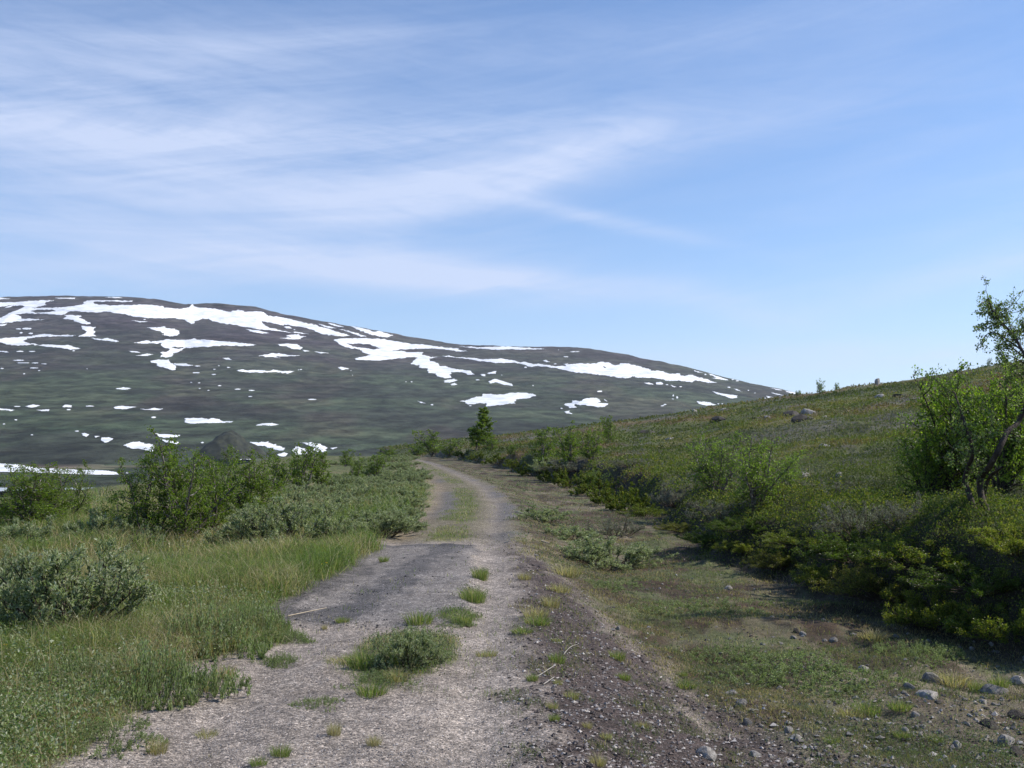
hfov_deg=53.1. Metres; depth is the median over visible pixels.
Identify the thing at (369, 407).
mountain
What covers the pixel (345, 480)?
willow shrub
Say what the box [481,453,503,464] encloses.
dwarf birch shrub
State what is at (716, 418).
boulder
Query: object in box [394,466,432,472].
willow shrub
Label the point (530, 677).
grass tuft
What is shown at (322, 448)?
snow patch
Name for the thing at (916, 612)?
dwarf birch shrub
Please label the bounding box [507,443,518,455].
birch tree
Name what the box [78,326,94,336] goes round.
snow patch
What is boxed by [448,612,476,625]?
grass tuft
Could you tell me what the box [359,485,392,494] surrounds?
willow shrub
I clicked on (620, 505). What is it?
dwarf birch shrub
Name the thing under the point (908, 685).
rock
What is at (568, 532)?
willow shrub
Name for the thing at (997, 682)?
grass tuft
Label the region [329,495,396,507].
willow shrub
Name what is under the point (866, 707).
grass tuft
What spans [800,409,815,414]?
boulder
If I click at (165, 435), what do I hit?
snow patch
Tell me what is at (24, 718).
meadow herbs
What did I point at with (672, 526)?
dwarf birch shrub
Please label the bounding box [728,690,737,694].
rock
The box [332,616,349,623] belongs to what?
grass tuft
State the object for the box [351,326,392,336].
snow patch
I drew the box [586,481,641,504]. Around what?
dwarf birch shrub
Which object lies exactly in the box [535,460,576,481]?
dwarf birch shrub
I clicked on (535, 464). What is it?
willow shrub
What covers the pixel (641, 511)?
dwarf birch shrub
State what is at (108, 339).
snow patch
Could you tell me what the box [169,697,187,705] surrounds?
grass tuft
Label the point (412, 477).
willow shrub
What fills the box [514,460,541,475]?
dwarf birch shrub
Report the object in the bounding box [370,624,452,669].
willow shrub
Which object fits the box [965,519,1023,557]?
dwarf birch shrub
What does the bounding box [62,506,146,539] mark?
willow shrub
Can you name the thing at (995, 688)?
rock
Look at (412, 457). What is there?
willow shrub
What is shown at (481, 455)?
dwarf birch shrub
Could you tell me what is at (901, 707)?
grass tuft
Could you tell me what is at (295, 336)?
snow patch
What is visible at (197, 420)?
snow patch
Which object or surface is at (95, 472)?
snow patch
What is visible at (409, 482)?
willow shrub
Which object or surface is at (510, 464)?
dwarf birch shrub
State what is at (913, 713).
rock
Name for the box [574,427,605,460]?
birch tree
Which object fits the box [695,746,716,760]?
rock
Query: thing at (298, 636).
grass tuft
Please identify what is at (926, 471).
birch bush
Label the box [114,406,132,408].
snow patch
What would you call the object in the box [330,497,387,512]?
willow shrub
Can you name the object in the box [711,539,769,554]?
dwarf birch shrub
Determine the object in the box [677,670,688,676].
grass tuft
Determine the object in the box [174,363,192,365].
snow patch
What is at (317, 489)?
willow shrub
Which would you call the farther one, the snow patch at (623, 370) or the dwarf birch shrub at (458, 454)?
the snow patch at (623, 370)
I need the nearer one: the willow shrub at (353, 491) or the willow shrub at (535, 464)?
the willow shrub at (353, 491)
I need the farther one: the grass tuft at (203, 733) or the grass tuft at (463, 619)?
the grass tuft at (463, 619)
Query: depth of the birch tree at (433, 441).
118.30 m
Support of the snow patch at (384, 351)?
on the mountain
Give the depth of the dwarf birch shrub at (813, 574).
13.35 m
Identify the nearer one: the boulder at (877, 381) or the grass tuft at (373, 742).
the grass tuft at (373, 742)
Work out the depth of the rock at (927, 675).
8.51 m
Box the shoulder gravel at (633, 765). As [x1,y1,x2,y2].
[487,510,1023,767]
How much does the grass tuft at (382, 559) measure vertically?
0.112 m
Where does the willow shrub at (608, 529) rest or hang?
on the ground at (452, 549)
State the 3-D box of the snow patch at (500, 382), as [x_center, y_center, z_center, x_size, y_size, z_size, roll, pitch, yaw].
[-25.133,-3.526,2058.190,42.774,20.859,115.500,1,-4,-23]
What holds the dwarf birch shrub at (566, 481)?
on the ground at (452, 549)
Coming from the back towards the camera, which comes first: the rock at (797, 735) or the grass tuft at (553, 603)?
the grass tuft at (553, 603)
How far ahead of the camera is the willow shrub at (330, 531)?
16.00 m
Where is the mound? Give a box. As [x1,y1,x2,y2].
[195,430,268,458]
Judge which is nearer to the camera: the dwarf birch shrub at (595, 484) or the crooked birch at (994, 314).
the crooked birch at (994, 314)
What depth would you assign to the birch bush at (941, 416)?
18.07 m
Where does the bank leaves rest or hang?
on the ground at (452, 549)
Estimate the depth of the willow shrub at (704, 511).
17.85 m
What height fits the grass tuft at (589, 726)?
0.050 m
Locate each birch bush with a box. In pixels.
[887,424,992,494]
[892,357,1023,495]
[938,350,1023,493]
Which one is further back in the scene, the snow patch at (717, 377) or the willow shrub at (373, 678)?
the snow patch at (717, 377)
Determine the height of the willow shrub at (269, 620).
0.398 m
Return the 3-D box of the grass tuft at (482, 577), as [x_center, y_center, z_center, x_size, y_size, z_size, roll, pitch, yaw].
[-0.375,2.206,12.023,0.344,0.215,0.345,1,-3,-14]
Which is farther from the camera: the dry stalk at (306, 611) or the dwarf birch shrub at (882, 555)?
the dwarf birch shrub at (882, 555)
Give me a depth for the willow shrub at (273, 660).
7.47 m
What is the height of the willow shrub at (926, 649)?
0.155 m
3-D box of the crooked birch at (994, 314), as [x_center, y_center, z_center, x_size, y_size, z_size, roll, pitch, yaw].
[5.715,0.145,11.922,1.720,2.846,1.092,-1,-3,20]
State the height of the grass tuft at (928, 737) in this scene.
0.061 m
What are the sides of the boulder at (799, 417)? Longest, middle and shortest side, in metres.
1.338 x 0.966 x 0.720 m
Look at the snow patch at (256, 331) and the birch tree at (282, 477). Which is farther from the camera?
the snow patch at (256, 331)
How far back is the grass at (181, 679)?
6.38 m
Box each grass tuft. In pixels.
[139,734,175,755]
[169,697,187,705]
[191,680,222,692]
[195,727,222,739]
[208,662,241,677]
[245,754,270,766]
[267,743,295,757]
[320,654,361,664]
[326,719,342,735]
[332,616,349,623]
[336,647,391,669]
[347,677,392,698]
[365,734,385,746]
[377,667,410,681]
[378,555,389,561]
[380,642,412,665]
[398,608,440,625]
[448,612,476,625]
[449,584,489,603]
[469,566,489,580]
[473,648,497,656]
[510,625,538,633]
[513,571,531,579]
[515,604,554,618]
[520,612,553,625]
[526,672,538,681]
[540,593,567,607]
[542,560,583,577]
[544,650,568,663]
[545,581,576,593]
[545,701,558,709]
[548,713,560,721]
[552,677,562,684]
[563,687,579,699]
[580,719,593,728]
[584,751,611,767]
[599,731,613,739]
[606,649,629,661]
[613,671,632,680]
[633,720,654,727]
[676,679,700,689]
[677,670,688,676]
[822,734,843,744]
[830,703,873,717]
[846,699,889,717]
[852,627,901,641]
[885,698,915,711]
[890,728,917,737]
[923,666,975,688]
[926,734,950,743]
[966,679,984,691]
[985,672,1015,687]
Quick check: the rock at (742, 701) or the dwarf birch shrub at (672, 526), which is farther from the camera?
the dwarf birch shrub at (672, 526)
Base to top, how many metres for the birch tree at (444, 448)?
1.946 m
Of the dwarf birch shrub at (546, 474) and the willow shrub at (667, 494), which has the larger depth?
the dwarf birch shrub at (546, 474)
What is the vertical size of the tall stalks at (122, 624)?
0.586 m
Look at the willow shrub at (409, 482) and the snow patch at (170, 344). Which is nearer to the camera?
the willow shrub at (409, 482)
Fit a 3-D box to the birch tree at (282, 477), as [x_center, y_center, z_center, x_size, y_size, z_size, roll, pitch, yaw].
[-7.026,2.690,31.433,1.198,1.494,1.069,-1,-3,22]
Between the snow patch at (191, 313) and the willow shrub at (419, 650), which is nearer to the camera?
the willow shrub at (419, 650)
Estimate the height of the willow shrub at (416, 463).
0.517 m
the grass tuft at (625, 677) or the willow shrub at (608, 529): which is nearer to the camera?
the grass tuft at (625, 677)
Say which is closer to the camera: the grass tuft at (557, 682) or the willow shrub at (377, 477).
the grass tuft at (557, 682)
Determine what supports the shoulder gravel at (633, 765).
on the ground at (452, 549)
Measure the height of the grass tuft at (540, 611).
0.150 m
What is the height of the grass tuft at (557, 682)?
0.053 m
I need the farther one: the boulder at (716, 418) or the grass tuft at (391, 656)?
the boulder at (716, 418)
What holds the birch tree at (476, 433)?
on the ground at (452, 549)
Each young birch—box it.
[584,468,609,487]
[679,426,755,494]
[716,433,811,512]
[772,451,804,488]
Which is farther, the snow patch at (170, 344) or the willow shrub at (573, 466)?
the snow patch at (170, 344)
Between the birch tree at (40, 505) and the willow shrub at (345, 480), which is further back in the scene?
the willow shrub at (345, 480)
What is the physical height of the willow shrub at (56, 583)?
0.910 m
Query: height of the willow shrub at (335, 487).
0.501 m
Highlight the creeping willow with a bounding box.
[0,573,314,767]
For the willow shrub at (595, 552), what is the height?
0.604 m
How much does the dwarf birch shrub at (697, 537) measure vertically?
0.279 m
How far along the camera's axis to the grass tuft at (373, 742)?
5.40 m
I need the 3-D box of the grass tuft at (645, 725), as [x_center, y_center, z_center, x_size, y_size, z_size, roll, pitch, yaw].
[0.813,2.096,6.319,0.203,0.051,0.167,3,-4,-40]
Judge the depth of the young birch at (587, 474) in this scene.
37.37 m
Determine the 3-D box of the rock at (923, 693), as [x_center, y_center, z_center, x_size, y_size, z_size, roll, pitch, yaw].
[3.219,2.410,7.929,0.157,0.094,0.199,-2,-4,34]
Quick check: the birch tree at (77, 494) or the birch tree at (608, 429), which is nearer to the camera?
the birch tree at (77, 494)
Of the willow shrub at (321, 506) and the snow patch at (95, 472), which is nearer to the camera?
the willow shrub at (321, 506)
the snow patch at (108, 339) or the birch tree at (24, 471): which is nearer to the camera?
the birch tree at (24, 471)
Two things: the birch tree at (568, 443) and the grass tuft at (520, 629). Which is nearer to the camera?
the grass tuft at (520, 629)
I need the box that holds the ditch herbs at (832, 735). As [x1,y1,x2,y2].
[350,467,1023,767]
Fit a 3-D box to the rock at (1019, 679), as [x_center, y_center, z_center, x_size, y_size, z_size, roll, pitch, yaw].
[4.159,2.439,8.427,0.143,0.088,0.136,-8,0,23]
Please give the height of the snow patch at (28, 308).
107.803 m
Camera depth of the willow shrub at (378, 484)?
32.66 m
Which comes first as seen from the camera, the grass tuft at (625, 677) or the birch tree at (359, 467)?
the grass tuft at (625, 677)
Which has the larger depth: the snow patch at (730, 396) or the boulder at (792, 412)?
the snow patch at (730, 396)
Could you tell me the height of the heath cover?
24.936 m
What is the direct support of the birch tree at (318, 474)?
on the ground at (452, 549)
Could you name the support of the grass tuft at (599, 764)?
on the ground at (452, 549)
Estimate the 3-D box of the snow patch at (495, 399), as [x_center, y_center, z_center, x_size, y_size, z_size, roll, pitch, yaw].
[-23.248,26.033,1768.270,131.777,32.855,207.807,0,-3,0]
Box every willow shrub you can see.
[0,512,66,550]
[0,537,163,635]
[0,541,50,612]
[9,645,137,701]
[25,712,168,759]
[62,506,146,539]
[122,522,172,550]
[131,594,272,661]
[201,489,337,543]
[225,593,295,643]
[248,650,301,669]
[272,486,319,504]
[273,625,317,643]
[275,501,341,515]
[284,480,330,495]
[287,695,345,712]
[296,498,356,516]
[306,489,355,504]
[311,493,380,504]
[312,482,357,492]
[312,512,357,541]
[326,474,364,488]
[327,459,344,464]
[329,482,373,497]
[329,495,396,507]
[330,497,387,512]
[333,504,429,537]
[333,668,420,689]
[334,472,367,478]
[339,457,367,465]
[342,474,372,483]
[356,474,394,480]
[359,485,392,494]
[360,466,386,475]
[360,477,409,489]
[361,483,408,496]
[369,485,430,498]
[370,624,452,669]
[371,495,410,509]
[372,508,408,516]
[373,503,426,518]
[376,496,431,506]
[378,468,406,479]
[380,489,423,506]
[386,462,418,469]
[388,480,433,489]
[389,454,419,459]
[391,459,422,464]
[391,518,430,530]
[393,469,433,474]
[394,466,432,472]
[394,479,424,486]
[396,470,426,482]
[403,469,433,478]
[437,616,476,627]
[513,504,571,522]
[528,457,549,473]
[532,459,586,471]
[541,523,599,540]
[555,532,678,570]
[582,514,646,537]
[583,578,642,592]
[607,455,647,466]
[627,599,714,618]
[648,482,695,507]
[655,596,775,616]
[684,498,749,522]
[688,639,775,662]
[705,648,915,693]
[775,479,866,497]
[781,677,897,708]
[812,499,900,540]
[870,490,922,531]
[872,639,969,666]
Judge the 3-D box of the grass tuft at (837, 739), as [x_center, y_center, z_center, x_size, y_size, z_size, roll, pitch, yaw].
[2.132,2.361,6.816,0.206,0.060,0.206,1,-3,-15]
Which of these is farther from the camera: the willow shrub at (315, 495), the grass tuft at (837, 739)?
the willow shrub at (315, 495)
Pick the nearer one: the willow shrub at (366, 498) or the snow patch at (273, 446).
the willow shrub at (366, 498)
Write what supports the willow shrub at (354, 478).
on the ground at (452, 549)
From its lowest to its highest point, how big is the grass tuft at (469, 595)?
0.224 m
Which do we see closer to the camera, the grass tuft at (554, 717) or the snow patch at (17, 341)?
the grass tuft at (554, 717)
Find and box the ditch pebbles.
[553,516,1023,767]
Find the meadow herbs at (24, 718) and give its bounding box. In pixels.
[0,491,432,767]
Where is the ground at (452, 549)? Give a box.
[0,363,1023,767]
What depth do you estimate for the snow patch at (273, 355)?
2227.86 m
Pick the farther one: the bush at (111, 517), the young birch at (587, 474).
the young birch at (587, 474)
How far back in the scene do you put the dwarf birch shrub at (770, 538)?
14.90 m
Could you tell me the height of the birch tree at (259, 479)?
1.524 m
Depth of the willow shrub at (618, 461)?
36.92 m
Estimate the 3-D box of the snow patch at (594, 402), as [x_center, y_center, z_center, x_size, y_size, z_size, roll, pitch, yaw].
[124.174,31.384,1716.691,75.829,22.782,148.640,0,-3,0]
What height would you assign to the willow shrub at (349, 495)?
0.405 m
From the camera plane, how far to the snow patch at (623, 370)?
2376.44 m
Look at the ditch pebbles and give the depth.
7.04 m
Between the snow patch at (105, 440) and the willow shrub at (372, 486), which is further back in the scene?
the snow patch at (105, 440)
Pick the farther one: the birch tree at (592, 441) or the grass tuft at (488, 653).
the birch tree at (592, 441)
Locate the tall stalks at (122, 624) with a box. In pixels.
[0,492,392,767]
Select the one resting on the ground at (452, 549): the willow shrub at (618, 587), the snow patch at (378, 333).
the willow shrub at (618, 587)
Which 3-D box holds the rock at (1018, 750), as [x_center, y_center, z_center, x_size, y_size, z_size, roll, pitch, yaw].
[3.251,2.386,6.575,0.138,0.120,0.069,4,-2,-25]
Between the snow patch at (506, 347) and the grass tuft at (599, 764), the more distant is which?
the snow patch at (506, 347)
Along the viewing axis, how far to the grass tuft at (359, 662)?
7.25 m
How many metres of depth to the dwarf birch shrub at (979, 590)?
10.28 m
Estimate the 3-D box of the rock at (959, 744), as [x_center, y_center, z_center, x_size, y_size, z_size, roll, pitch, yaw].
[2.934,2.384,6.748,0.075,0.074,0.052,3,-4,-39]
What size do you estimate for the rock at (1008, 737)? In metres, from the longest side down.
0.127 x 0.116 x 0.083 m
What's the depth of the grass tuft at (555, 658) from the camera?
7.50 m
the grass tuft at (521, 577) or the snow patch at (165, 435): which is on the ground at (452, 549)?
the grass tuft at (521, 577)
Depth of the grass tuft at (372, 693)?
6.46 m
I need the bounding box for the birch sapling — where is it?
[815,380,825,394]
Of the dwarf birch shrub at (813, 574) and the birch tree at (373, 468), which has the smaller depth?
the dwarf birch shrub at (813, 574)
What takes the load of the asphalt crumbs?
on the ground at (452, 549)
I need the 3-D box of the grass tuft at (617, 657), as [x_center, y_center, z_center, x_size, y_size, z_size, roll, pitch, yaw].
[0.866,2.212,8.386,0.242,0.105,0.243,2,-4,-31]
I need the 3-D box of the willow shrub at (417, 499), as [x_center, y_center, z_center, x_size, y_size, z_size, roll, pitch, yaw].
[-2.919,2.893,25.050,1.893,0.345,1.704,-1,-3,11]
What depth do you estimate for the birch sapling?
199.36 m
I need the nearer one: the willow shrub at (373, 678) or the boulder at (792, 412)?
the willow shrub at (373, 678)
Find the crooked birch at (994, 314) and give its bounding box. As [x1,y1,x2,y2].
[925,275,1023,510]
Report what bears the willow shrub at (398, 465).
on the ground at (452, 549)
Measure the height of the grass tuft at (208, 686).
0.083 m
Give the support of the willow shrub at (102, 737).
on the ground at (452, 549)
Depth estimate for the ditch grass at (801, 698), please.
9.03 m
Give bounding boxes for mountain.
[0,295,793,487]
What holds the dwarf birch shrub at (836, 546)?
on the ground at (452, 549)
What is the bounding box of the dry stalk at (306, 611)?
[288,607,326,615]
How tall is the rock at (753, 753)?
0.055 m
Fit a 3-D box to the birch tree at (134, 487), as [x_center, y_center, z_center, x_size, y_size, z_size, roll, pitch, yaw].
[-6.004,1.758,16.808,1.406,1.676,1.323,2,-4,-25]
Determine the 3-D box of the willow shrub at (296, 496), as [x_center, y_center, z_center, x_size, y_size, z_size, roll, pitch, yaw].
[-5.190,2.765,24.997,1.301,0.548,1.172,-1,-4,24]
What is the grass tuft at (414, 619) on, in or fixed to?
on the ground at (452, 549)
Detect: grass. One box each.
[0,481,431,767]
[67,631,251,714]
[197,462,584,757]
[440,463,1023,767]
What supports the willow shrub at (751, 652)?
on the ground at (452, 549)
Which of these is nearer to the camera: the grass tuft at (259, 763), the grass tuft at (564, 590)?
the grass tuft at (259, 763)
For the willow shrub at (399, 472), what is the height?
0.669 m
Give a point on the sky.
(789, 195)
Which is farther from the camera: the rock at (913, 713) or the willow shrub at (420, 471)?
the willow shrub at (420, 471)
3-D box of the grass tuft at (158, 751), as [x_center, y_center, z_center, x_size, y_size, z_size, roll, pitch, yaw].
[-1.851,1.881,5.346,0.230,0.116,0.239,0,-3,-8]
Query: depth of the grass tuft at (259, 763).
5.07 m
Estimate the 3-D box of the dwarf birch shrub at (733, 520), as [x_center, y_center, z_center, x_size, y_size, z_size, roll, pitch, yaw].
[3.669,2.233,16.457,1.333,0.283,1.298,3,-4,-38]
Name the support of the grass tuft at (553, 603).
on the ground at (452, 549)
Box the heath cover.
[378,359,1023,657]
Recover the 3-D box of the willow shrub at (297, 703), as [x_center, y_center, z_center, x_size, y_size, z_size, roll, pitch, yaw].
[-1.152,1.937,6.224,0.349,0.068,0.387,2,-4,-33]
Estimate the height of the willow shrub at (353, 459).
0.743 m
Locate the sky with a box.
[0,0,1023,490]
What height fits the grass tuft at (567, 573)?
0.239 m
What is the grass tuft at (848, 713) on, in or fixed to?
on the ground at (452, 549)
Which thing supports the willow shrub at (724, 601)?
on the ground at (452, 549)
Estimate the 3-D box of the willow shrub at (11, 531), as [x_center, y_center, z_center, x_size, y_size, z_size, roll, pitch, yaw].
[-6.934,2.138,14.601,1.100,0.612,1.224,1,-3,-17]
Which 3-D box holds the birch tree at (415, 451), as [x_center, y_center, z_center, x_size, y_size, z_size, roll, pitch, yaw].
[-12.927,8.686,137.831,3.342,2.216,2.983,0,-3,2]
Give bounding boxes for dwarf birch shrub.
[451,448,468,457]
[465,451,483,460]
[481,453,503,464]
[502,456,523,469]
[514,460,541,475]
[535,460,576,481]
[551,466,599,488]
[568,471,620,495]
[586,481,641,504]
[602,487,655,511]
[615,504,670,516]
[651,521,694,531]
[675,527,718,545]
[701,514,767,531]
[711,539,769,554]
[742,549,805,570]
[751,526,821,548]
[789,558,843,585]
[790,528,886,563]
[808,562,921,603]
[846,526,973,572]
[877,588,980,632]
[895,561,1023,598]
[934,598,1023,644]
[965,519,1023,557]
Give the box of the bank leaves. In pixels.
[586,450,1023,643]
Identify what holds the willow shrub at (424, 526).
on the ground at (452, 549)
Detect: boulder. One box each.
[637,430,654,433]
[712,416,725,420]
[783,410,799,416]
[791,414,813,422]
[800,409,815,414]
[874,378,879,384]
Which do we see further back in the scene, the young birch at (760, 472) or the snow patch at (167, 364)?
the snow patch at (167, 364)
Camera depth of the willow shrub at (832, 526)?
13.61 m
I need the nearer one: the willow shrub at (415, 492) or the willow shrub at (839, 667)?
the willow shrub at (839, 667)
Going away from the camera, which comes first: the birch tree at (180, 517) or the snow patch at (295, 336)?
the birch tree at (180, 517)
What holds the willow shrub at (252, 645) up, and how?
on the ground at (452, 549)
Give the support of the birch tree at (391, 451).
on the ground at (452, 549)
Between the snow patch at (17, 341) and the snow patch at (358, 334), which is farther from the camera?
the snow patch at (358, 334)
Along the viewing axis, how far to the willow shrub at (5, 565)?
9.34 m
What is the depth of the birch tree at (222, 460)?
21.98 m
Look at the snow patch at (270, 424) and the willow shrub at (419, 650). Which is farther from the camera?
the snow patch at (270, 424)
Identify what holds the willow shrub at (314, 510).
on the ground at (452, 549)
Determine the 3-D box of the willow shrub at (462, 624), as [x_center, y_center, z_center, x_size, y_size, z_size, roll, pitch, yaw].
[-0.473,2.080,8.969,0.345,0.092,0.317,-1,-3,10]
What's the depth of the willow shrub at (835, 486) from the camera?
19.40 m
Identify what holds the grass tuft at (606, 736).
on the ground at (452, 549)
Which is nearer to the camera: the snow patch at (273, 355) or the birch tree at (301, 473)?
the birch tree at (301, 473)
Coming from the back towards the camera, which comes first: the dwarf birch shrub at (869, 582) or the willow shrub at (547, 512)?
the willow shrub at (547, 512)
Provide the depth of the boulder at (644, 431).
91.01 m
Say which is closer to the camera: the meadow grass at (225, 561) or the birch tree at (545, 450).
the meadow grass at (225, 561)
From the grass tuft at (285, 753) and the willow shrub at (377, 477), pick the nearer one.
the grass tuft at (285, 753)
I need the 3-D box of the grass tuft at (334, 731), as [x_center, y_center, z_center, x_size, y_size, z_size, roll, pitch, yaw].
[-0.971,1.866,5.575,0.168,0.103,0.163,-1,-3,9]
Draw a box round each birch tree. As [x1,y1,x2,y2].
[0,461,88,526]
[0,463,35,523]
[30,459,97,519]
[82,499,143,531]
[100,444,188,534]
[124,424,250,540]
[185,447,247,532]
[197,444,239,507]
[217,446,293,522]
[266,449,301,492]
[283,442,321,486]
[300,447,334,486]
[338,449,354,466]
[345,453,364,476]
[363,452,390,475]
[377,446,400,457]
[404,441,425,455]
[412,429,442,456]
[437,437,462,455]
[463,406,502,449]
[482,434,498,449]
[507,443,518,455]
[526,425,559,460]
[552,420,580,463]
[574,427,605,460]
[599,415,618,441]
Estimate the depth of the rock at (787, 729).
6.90 m
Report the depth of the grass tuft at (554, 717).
5.94 m
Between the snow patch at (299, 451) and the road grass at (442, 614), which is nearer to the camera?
the road grass at (442, 614)
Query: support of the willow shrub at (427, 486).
on the ground at (452, 549)
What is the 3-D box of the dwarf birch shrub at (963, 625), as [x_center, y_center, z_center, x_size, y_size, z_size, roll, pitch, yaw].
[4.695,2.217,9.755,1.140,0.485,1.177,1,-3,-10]
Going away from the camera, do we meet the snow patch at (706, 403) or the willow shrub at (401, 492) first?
the willow shrub at (401, 492)
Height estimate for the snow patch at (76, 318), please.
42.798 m
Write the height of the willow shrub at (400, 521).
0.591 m
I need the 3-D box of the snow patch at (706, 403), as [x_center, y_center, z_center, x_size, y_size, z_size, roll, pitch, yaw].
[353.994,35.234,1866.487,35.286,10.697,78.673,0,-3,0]
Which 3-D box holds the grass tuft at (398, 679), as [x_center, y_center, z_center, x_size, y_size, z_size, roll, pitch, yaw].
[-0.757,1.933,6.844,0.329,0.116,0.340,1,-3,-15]
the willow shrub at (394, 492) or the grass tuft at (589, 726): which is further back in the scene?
the willow shrub at (394, 492)
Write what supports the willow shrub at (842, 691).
on the ground at (452, 549)
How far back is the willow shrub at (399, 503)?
22.54 m
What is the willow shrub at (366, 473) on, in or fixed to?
on the ground at (452, 549)
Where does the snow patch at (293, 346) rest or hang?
on the mountain
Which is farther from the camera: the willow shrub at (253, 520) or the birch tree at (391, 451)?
the birch tree at (391, 451)
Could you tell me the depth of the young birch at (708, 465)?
23.71 m
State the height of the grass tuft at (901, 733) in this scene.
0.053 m
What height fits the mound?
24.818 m
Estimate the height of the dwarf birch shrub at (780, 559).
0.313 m
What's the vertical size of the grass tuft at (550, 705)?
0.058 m
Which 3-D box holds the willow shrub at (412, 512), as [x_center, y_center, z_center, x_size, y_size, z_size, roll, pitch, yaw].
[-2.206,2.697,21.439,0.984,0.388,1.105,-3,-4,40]
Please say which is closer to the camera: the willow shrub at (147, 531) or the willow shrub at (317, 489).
the willow shrub at (147, 531)
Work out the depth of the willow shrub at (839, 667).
8.56 m
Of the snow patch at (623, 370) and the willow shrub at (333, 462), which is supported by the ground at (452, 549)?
the willow shrub at (333, 462)
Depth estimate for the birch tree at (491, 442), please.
90.03 m
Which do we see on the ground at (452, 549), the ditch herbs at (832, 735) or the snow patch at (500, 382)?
the ditch herbs at (832, 735)
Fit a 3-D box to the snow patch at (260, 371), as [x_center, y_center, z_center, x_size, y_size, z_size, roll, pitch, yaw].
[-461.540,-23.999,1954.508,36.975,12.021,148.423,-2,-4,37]
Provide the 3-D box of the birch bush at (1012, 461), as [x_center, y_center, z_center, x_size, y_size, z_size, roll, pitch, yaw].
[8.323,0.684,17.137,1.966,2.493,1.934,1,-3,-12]
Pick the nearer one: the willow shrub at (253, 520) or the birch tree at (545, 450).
the willow shrub at (253, 520)
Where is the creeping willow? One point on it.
(40, 709)
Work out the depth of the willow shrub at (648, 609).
11.88 m
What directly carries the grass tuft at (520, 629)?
on the ground at (452, 549)
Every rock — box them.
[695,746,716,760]
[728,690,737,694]
[735,699,746,704]
[743,718,752,725]
[749,750,761,756]
[784,726,792,732]
[789,734,803,739]
[829,637,837,642]
[902,682,915,688]
[911,711,919,717]
[915,689,937,699]
[921,672,943,682]
[953,740,961,749]
[978,684,1008,693]
[979,718,999,729]
[997,734,1014,745]
[1007,709,1023,719]
[1008,675,1023,684]
[1009,746,1023,756]
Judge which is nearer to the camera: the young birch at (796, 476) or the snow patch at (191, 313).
the young birch at (796, 476)
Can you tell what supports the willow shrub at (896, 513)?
on the ground at (452, 549)
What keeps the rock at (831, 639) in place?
on the ground at (452, 549)
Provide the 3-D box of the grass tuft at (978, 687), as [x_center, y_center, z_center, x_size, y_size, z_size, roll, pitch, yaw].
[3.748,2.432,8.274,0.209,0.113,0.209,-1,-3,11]
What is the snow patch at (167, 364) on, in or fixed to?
on the mountain
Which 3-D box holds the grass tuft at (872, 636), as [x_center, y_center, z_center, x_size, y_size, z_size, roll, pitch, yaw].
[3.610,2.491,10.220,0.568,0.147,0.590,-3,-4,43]
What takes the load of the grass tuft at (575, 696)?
on the ground at (452, 549)
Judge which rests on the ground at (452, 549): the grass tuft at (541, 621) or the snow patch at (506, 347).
the grass tuft at (541, 621)
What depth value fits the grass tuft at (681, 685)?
8.01 m
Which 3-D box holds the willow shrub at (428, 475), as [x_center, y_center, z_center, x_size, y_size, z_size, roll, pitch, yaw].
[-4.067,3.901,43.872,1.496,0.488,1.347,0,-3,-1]
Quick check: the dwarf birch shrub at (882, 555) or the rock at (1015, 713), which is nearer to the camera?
the rock at (1015, 713)
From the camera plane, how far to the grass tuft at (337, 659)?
7.42 m
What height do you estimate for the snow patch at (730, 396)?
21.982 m
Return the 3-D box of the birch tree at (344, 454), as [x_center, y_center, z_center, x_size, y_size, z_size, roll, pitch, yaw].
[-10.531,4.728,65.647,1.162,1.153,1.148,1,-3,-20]
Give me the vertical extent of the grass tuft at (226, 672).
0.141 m
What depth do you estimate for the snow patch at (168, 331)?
2378.30 m
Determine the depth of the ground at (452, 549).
8.99 m
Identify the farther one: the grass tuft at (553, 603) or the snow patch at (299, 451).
the snow patch at (299, 451)
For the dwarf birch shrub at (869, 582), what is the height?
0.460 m
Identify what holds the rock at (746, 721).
on the ground at (452, 549)
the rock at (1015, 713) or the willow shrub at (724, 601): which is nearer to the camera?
the rock at (1015, 713)
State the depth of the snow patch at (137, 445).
1022.92 m
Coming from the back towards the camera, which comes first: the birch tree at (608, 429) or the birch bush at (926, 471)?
the birch tree at (608, 429)
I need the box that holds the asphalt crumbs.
[64,543,479,767]
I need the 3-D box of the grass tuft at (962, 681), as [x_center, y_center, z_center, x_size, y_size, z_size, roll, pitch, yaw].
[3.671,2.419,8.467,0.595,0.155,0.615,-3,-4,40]
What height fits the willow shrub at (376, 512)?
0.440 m
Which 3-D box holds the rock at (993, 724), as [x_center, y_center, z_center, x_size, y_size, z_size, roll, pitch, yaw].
[3.349,2.398,7.171,0.144,0.092,0.101,1,0,21]
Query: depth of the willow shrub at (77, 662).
6.52 m
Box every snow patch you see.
[0,300,69,322]
[0,334,78,349]
[0,463,118,474]
[54,300,349,335]
[63,315,90,324]
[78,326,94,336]
[93,338,118,341]
[101,437,112,442]
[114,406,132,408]
[123,441,153,451]
[137,338,253,357]
[147,326,179,335]
[151,359,175,369]
[155,433,179,437]
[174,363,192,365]
[184,418,232,423]
[237,369,292,373]
[247,329,266,333]
[250,442,284,450]
[258,423,278,425]
[260,353,299,357]
[278,344,302,348]
[285,334,305,338]
[292,447,311,454]
[300,442,326,451]
[334,338,474,377]
[340,329,365,336]
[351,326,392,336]
[444,355,716,382]
[460,346,541,349]
[462,392,535,406]
[488,379,512,385]
[564,398,607,407]
[697,401,715,405]
[710,374,727,379]
[713,391,736,397]
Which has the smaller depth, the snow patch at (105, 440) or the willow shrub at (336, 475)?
the willow shrub at (336, 475)

